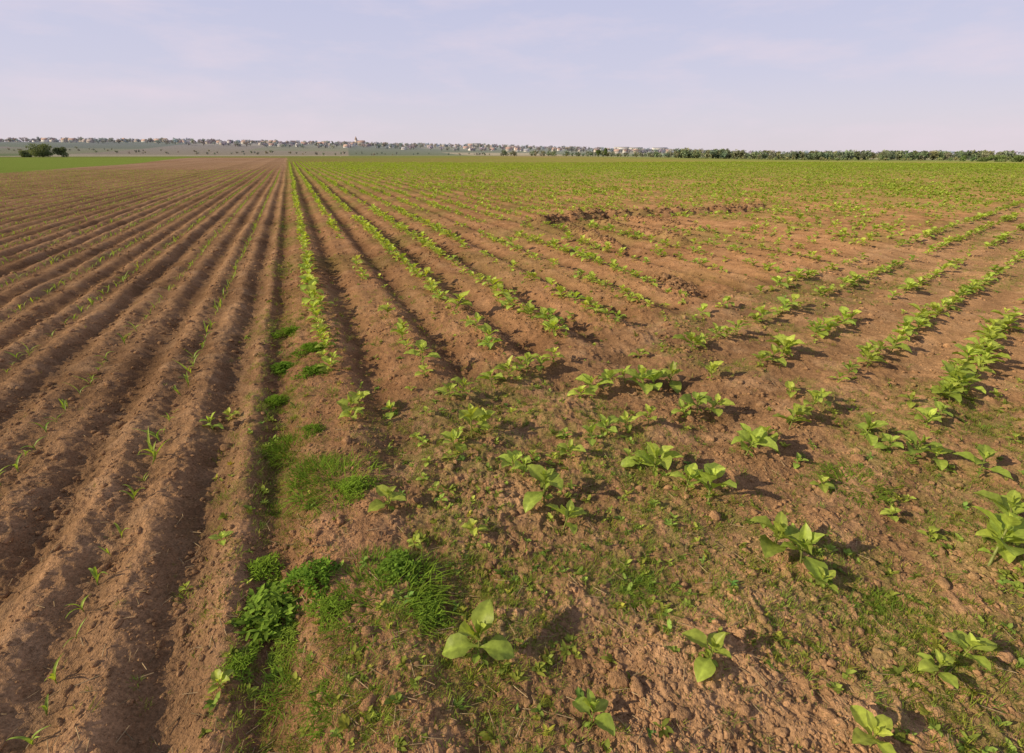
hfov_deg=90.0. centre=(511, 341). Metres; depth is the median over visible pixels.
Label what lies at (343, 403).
sunflower seedling
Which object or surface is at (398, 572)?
weed bush
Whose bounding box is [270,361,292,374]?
weed bush
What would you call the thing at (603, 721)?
sunflower seedling
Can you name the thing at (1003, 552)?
sunflower seedling
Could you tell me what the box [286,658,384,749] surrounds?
grass tuft
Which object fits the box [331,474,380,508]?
weed
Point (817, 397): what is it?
sunflower seedling
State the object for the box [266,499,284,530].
grass tuft
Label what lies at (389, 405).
sunflower seedling
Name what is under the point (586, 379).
sunflower seedling
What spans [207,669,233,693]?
sunflower seedling
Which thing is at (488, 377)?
sunflower seedling
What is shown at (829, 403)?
sunflower seedling
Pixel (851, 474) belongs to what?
grass tuft
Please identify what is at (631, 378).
sunflower seedling
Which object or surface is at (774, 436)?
sunflower seedling
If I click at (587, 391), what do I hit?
sunflower seedling
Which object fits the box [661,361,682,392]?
sunflower seedling
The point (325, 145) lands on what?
woodland
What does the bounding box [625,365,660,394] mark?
sunflower seedling
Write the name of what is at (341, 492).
grass tuft
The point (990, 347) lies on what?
sunflower seedling
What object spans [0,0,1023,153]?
sky
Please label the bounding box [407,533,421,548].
sunflower seedling
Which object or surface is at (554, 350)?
sunflower seedling
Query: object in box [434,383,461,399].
sunflower seedling
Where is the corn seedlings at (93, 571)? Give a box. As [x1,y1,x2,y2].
[0,169,279,744]
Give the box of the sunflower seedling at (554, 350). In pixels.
[542,347,564,362]
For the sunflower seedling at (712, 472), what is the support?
on the ground
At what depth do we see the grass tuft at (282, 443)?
3.21 m
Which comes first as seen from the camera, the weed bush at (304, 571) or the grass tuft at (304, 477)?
the weed bush at (304, 571)
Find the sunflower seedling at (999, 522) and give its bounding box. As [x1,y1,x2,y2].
[972,506,1023,565]
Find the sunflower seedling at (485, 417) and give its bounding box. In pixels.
[464,407,495,433]
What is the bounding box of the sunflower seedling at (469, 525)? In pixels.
[461,518,489,536]
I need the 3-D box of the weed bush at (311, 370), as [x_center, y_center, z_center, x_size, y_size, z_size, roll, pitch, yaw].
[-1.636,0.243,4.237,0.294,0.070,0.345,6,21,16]
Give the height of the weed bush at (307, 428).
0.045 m
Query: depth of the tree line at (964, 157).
432.40 m
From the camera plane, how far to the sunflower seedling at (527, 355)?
4.18 m
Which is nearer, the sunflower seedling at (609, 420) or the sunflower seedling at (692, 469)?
the sunflower seedling at (692, 469)
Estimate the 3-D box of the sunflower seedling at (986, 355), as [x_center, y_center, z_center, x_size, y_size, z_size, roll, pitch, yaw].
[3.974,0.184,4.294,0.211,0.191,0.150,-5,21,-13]
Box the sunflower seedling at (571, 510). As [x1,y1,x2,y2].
[545,500,586,533]
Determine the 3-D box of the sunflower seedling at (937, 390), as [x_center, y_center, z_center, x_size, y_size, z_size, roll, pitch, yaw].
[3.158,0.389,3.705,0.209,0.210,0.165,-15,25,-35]
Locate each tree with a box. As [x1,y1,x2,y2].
[18,150,31,156]
[26,143,53,156]
[52,147,68,156]
[975,157,988,161]
[988,155,1006,161]
[1013,155,1023,161]
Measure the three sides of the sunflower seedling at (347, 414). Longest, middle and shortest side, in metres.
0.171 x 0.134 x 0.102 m
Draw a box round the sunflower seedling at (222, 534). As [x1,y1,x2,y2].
[208,531,233,545]
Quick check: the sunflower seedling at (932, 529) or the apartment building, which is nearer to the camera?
the sunflower seedling at (932, 529)
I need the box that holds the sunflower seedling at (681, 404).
[671,398,691,418]
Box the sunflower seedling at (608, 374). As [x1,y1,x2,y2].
[598,369,622,389]
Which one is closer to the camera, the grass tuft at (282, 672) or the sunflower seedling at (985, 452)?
the grass tuft at (282, 672)
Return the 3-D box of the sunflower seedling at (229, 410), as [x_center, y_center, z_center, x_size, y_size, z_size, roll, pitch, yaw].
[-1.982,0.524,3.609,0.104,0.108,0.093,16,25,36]
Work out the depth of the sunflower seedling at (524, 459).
2.86 m
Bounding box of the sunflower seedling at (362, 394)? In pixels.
[348,390,369,405]
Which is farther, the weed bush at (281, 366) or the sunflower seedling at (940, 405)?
the weed bush at (281, 366)
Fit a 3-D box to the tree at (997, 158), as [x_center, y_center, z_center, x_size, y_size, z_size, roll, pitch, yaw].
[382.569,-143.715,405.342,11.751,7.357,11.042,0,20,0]
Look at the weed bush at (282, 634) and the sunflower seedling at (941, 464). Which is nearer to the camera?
the weed bush at (282, 634)
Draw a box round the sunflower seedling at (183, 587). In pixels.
[178,581,192,591]
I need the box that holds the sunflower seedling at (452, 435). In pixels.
[440,429,466,452]
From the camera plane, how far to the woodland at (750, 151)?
1649.71 m
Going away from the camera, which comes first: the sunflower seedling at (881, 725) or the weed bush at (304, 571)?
the sunflower seedling at (881, 725)
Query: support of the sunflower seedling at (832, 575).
on the ground
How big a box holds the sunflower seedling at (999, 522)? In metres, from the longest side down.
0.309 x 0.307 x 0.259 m
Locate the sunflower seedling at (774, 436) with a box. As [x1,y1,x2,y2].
[759,425,777,440]
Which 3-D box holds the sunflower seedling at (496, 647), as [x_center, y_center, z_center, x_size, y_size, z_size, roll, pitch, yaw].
[-0.122,1.068,1.813,0.230,0.228,0.161,-9,22,-24]
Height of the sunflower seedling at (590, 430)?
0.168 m
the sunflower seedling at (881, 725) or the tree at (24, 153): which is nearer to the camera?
the sunflower seedling at (881, 725)
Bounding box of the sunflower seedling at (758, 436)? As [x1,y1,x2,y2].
[736,427,777,457]
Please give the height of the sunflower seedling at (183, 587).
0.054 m
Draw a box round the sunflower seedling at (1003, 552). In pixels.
[975,522,1023,563]
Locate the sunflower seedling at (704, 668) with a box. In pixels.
[681,628,731,681]
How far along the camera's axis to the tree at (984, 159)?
403.09 m
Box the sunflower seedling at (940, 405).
[925,401,952,418]
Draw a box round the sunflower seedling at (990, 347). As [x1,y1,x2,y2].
[979,340,1010,365]
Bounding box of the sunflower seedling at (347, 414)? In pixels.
[338,407,363,420]
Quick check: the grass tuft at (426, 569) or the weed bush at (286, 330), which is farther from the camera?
the weed bush at (286, 330)
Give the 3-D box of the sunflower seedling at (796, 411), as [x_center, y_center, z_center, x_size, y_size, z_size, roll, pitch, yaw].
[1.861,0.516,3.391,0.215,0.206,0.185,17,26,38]
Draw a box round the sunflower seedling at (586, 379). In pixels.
[574,374,613,391]
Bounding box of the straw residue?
[0,267,1023,752]
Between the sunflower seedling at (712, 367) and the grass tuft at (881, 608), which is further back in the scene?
the sunflower seedling at (712, 367)
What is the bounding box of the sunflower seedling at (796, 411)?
[773,405,811,429]
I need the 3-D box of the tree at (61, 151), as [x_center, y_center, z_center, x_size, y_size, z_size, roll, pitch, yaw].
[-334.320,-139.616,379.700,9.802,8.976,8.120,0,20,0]
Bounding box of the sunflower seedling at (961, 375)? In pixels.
[944,372,979,385]
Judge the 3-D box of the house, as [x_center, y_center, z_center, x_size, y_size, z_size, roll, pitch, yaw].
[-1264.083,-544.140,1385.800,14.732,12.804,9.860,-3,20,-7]
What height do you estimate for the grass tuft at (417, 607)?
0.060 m
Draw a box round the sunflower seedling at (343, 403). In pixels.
[336,394,363,414]
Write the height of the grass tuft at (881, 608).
0.049 m
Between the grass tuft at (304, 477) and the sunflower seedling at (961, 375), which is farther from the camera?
the sunflower seedling at (961, 375)
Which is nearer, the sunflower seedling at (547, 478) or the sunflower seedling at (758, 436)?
the sunflower seedling at (547, 478)
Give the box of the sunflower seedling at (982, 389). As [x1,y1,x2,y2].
[955,374,985,393]
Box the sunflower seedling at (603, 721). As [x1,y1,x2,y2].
[572,688,614,735]
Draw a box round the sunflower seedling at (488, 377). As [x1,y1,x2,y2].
[476,369,505,385]
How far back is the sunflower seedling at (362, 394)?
3.66 m
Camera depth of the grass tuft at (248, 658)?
1.85 m
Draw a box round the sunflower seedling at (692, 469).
[670,463,702,491]
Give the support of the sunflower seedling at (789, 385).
on the ground
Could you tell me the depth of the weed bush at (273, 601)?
2.04 m
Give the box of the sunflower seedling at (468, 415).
[459,403,490,437]
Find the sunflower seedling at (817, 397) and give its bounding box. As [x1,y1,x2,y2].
[803,390,830,412]
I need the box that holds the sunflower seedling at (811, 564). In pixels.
[781,523,828,587]
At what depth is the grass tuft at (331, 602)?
2.03 m
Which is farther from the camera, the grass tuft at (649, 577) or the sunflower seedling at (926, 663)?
the grass tuft at (649, 577)
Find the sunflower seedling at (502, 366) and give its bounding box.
[494,355,520,378]
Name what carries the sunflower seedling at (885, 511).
on the ground
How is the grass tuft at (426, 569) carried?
on the ground
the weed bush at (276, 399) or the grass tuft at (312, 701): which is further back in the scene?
the weed bush at (276, 399)
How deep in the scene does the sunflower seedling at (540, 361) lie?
4.30 m
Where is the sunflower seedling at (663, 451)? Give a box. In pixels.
[634,442,682,476]
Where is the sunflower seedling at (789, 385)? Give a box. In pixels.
[785,381,800,397]
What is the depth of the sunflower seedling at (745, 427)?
3.17 m
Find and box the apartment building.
[652,147,666,151]
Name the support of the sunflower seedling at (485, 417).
on the ground
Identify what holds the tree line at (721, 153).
on the ground
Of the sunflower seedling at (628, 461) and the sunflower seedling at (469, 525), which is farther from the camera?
the sunflower seedling at (628, 461)
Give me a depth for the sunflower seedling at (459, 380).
3.81 m
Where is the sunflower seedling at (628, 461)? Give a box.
[620,450,660,470]
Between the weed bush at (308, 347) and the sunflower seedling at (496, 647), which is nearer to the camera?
the sunflower seedling at (496, 647)
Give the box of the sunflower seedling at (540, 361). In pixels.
[534,355,551,371]
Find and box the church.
[355,136,364,144]
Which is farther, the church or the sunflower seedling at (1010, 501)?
the church
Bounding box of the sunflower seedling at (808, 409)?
[786,403,813,422]
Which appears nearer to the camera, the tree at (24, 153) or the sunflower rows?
the sunflower rows
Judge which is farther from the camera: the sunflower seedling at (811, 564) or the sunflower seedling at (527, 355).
the sunflower seedling at (527, 355)
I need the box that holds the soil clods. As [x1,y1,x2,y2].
[0,202,1023,752]
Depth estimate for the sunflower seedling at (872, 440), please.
3.24 m
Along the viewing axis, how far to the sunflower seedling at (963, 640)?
1.81 m
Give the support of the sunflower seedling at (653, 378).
on the ground
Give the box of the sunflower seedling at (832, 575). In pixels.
[808,566,837,592]
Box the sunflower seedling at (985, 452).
[953,444,1012,478]
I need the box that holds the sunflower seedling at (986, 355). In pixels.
[969,352,1004,367]
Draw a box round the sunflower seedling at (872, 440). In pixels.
[854,412,888,445]
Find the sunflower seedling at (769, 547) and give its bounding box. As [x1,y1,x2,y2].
[750,511,811,557]
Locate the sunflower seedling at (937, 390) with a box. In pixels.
[932,381,965,402]
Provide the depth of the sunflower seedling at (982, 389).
3.85 m
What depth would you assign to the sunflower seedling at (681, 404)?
3.51 m
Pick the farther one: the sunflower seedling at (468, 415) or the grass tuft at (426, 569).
the sunflower seedling at (468, 415)
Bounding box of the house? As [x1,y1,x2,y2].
[41,137,48,141]
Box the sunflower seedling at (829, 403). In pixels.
[812,388,831,406]
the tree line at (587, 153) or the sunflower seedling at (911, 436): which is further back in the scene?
the tree line at (587, 153)
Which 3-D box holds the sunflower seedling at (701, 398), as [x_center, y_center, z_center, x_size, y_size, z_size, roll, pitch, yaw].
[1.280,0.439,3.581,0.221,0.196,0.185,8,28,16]
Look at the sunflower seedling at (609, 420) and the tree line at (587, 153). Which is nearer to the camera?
the sunflower seedling at (609, 420)
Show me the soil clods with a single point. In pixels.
(618, 678)
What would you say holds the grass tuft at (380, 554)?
on the ground
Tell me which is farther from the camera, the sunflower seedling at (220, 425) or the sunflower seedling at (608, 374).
the sunflower seedling at (608, 374)
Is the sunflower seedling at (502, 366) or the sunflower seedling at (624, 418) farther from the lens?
the sunflower seedling at (502, 366)
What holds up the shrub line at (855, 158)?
on the ground
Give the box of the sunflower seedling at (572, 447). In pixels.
[557,439,585,458]
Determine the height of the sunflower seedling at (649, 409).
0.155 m
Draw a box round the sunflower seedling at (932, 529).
[917,526,947,540]
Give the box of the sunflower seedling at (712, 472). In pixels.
[681,462,736,501]
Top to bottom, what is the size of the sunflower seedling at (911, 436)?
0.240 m
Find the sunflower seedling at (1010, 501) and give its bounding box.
[974,490,1023,545]
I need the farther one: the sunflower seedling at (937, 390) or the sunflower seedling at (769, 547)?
the sunflower seedling at (937, 390)
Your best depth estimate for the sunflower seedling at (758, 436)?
3.01 m
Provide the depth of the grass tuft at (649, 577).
2.19 m
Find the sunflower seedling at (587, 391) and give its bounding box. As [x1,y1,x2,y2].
[567,385,595,398]
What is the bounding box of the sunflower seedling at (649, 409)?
[635,404,656,424]
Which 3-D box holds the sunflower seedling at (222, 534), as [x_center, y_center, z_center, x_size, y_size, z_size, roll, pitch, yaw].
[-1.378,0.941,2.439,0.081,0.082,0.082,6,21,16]
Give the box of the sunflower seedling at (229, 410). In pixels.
[223,407,240,419]
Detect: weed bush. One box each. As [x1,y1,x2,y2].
[232,578,304,648]
[245,550,284,582]
[264,394,290,408]
[266,616,300,666]
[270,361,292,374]
[271,325,299,338]
[281,555,343,604]
[289,341,326,359]
[289,363,330,379]
[300,423,328,440]
[362,549,427,590]
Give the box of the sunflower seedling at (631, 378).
[613,365,637,382]
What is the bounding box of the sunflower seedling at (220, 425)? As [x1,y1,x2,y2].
[199,411,223,428]
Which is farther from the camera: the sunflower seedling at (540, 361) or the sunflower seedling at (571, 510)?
the sunflower seedling at (540, 361)
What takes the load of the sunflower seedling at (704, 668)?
on the ground
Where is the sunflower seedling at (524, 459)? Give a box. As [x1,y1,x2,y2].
[510,455,530,476]
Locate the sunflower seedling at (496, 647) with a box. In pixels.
[442,599,514,663]
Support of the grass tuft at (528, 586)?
on the ground
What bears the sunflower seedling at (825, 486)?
on the ground
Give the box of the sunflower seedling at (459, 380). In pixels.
[451,377,472,397]
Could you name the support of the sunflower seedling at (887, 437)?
on the ground
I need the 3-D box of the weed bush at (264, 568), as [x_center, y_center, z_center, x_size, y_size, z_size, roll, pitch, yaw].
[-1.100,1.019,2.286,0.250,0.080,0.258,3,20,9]
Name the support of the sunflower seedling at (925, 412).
on the ground
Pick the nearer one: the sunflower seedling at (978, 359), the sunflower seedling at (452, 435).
the sunflower seedling at (452, 435)
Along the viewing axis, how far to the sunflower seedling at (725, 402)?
3.55 m
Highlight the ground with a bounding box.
[0,142,1023,752]
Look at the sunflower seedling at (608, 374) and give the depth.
3.93 m
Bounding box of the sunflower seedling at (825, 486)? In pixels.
[809,475,835,492]
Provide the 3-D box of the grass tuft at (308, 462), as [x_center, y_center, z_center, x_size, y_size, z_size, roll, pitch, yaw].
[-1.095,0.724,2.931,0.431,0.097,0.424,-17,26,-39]
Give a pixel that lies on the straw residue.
(480, 601)
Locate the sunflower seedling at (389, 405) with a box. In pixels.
[382,400,395,418]
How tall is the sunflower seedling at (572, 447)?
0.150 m
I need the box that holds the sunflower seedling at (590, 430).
[581,424,596,445]
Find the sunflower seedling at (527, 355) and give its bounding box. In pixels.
[516,352,538,373]
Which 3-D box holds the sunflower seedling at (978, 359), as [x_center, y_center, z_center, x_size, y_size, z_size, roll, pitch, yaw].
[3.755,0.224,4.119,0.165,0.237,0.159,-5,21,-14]
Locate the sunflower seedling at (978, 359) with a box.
[969,354,995,375]
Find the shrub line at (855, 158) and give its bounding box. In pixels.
[734,156,1010,160]
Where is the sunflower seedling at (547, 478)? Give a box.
[523,464,562,512]
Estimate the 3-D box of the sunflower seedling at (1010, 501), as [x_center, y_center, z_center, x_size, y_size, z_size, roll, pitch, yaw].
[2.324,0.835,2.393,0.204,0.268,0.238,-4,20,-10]
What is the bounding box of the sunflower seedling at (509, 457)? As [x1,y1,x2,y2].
[499,450,527,473]
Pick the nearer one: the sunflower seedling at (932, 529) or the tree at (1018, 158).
the sunflower seedling at (932, 529)
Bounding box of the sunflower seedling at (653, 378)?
[641,370,665,389]
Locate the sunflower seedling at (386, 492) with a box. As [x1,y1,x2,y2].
[368,484,406,511]
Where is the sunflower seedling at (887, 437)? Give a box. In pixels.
[874,433,903,452]
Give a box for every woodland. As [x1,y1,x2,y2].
[0,137,703,153]
[567,146,1023,153]
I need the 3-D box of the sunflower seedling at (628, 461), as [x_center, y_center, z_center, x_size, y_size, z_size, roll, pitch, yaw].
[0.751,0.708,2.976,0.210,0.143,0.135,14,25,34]
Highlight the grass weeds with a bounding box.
[20,197,1023,752]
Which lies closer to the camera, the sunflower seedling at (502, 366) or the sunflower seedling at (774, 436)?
the sunflower seedling at (774, 436)
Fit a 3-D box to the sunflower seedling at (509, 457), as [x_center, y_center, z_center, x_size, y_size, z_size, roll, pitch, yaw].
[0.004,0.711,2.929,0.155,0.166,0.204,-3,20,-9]
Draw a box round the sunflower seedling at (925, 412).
[914,407,941,427]
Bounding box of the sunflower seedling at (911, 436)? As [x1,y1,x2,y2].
[897,430,942,458]
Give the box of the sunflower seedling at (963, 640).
[944,630,996,671]
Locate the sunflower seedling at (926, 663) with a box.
[916,649,957,688]
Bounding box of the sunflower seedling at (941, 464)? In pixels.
[918,445,953,469]
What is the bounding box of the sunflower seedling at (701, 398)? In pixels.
[680,391,711,412]
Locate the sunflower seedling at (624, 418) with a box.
[617,410,637,430]
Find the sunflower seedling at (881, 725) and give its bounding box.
[850,705,895,752]
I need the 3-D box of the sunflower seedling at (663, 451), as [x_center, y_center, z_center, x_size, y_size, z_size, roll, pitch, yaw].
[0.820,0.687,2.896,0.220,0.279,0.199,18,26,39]
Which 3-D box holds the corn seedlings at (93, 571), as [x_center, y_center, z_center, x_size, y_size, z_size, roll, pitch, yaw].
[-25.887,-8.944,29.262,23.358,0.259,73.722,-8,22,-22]
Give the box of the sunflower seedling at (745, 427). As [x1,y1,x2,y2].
[731,423,756,447]
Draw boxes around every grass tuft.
[213,641,263,687]
[250,648,312,738]
[257,428,306,468]
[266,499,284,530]
[276,447,389,517]
[280,448,356,491]
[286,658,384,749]
[300,588,354,631]
[301,478,352,512]
[312,542,460,656]
[323,543,407,615]
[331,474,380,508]
[401,585,455,630]
[495,572,554,623]
[594,562,660,612]
[810,461,901,508]
[846,584,939,643]
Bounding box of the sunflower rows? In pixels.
[288,161,1023,596]
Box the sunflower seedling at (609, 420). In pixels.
[596,414,618,435]
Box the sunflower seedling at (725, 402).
[705,393,734,416]
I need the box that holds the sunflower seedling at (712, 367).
[701,361,723,380]
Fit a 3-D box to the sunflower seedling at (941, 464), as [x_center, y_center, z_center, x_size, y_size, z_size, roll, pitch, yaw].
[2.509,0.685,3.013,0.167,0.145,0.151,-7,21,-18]
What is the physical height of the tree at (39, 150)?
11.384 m
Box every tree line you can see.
[7,145,485,155]
[500,150,697,157]
[673,147,1016,159]
[948,155,1021,161]
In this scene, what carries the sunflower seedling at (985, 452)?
on the ground
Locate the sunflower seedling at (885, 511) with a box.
[880,505,900,521]
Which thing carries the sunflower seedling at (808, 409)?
on the ground
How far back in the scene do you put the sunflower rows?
12.31 m
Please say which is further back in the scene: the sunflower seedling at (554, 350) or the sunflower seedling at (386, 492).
the sunflower seedling at (554, 350)

